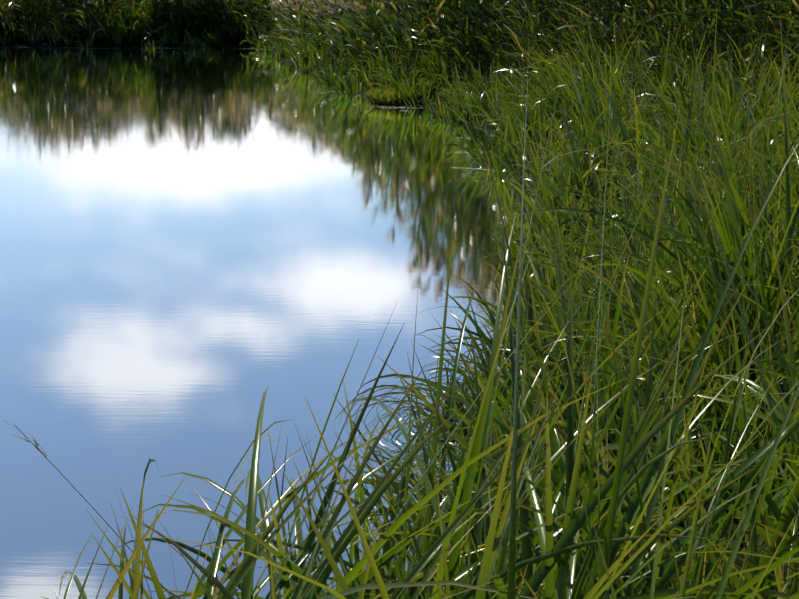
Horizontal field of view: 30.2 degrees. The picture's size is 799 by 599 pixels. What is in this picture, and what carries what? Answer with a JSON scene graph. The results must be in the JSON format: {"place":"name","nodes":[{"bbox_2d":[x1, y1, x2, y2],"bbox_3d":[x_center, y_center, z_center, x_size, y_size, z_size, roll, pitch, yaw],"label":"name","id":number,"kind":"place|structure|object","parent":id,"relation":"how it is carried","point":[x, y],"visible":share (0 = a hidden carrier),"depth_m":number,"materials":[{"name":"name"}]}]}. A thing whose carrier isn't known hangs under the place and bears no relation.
{"place":"outdoors","nodes":[
{"label":"outdoors","id":0,"kind":"place"},
{"bbox_2d":[0,0,278,49],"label":"reed bank","id":1,"kind":"structure","parent":0,"point":[78,9],"depth_m":50.25,"materials":[{"name":"green plant"}]},
{"bbox_2d":[84,0,257,14],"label":"reed plumes","id":2,"kind":"object","parent":1,"relation":"attached to","point":[97,3],"visible":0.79,"depth_m":49.61,"materials":[{"name":"green plant"}]},
{"bbox_2d":[0,47,551,598],"bbox_3d":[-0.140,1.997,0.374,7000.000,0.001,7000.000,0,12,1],"label":"water","id":3,"kind":"structure","parent":0,"point":[202,249],"depth_m":10.34,"materials":[{"name":"blue liquid"}]},
{"bbox_2d":[382,304,503,506],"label":"litter","id":4,"kind":"object","parent":3,"relation":"on","point":[441,454],"visible":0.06,"depth_m":6.48,"materials":[{"name":"brown plant"}]},
{"bbox_2d":[0,36,795,596],"bbox_3d":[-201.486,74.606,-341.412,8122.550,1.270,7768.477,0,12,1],"label":"ground","id":5,"kind":"structure","parent":0,"point":[18,42],"depth_m":31.33,"materials":[{"name":"soil"}]},
{"bbox_2d":[3,417,173,598],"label":"grass stalk","id":6,"kind":"object","parent":5,"relation":"on","point":[41,452],"visible":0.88,"depth_m":3.11,"materials":[{"name":"brown plant"}]},
{"bbox_2d":[363,77,434,105],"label":"spit grass","id":7,"kind":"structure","parent":5,"relation":"on","point":[392,98],"depth_m":25.77,"materials":[{"name":"green plant"}]},
{"bbox_2d":[250,1,583,114],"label":"sedge","id":8,"kind":"object","parent":5,"relation":"on","point":[301,57],"visible":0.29,"depth_m":28.01,"materials":[{"name":"green plant"}]},
{"bbox_2d":[40,20,798,598],"bbox_3d":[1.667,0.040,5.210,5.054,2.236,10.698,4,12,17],"label":"sedge","id":9,"kind":"object","parent":5,"relation":"on","point":[728,390],"visible":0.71,"depth_m":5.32,"materials":[{"name":"green plant"}]},
{"bbox_2d":[335,348,564,452],"bbox_3d":[0.298,0.515,6.916,1.210,0.518,1.232,4,13,19],"label":"rush clump","id":10,"kind":"object","parent":5,"relation":"on","point":[452,423],"visible":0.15,"depth_m":6.89,"materials":[{"name":"green plant"}]},
{"bbox_2d":[152,0,786,91],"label":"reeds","id":11,"kind":"object","parent":5,"relation":"on","point":[376,23],"visible":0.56,"depth_m":28.13,"materials":[{"name":"green plant"}]},
{"bbox_2d":[157,0,406,18],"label":"reed plumes","id":12,"kind":"object","parent":11,"relation":"on","point":[319,12],"visible":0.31,"depth_m":34.65,"materials":[{"name":"green plant"}]},
{"bbox_2d":[419,348,562,412],"bbox_3d":[0.560,0.458,7.364,1.011,0.410,1.010,0,12,1],"label":"rush clump","id":13,"kind":"object","parent":5,"relation":"on","point":[458,373],"visible":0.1,"depth_m":7.36,"materials":[{"name":"green plant"}]},
{"bbox_2d":[424,0,798,311],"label":"sedge","id":14,"kind":"object","parent":5,"relation":"on","point":[579,117],"visible":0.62,"depth_m":12.84,"materials":[{"name":"green plant"}]},
{"bbox_2d":[617,25,765,125],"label":"sedge heads","id":15,"kind":"object","parent":14,"relation":"attached to","point":[660,120],"visible":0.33,"depth_m":11.04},
{"bbox_2d":[702,85,760,187],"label":"sedge heads","id":16,"kind":"object","parent":14,"relation":"attached to","point":[758,93],"visible":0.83,"depth_m":8.10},
{"bbox_2d":[483,0,798,118],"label":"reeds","id":17,"kind":"object","parent":5,"relation":"on","point":[786,14],"visible":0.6,"depth_m":17.04,"materials":[{"name":"green plant"}]},
{"bbox_2d":[619,1,785,159],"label":"sedge culms","id":18,"kind":"object","parent":5,"relation":"on","point":[743,95],"visible":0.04,"depth_m":13.24,"materials":[{"name":"green plant"}]},
{"bbox_2d":[332,91,488,169],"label":"bank litter","id":19,"kind":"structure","parent":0,"point":[436,119],"depth_m":24.59,"materials":[{"name":"brown plant"}]}
]}

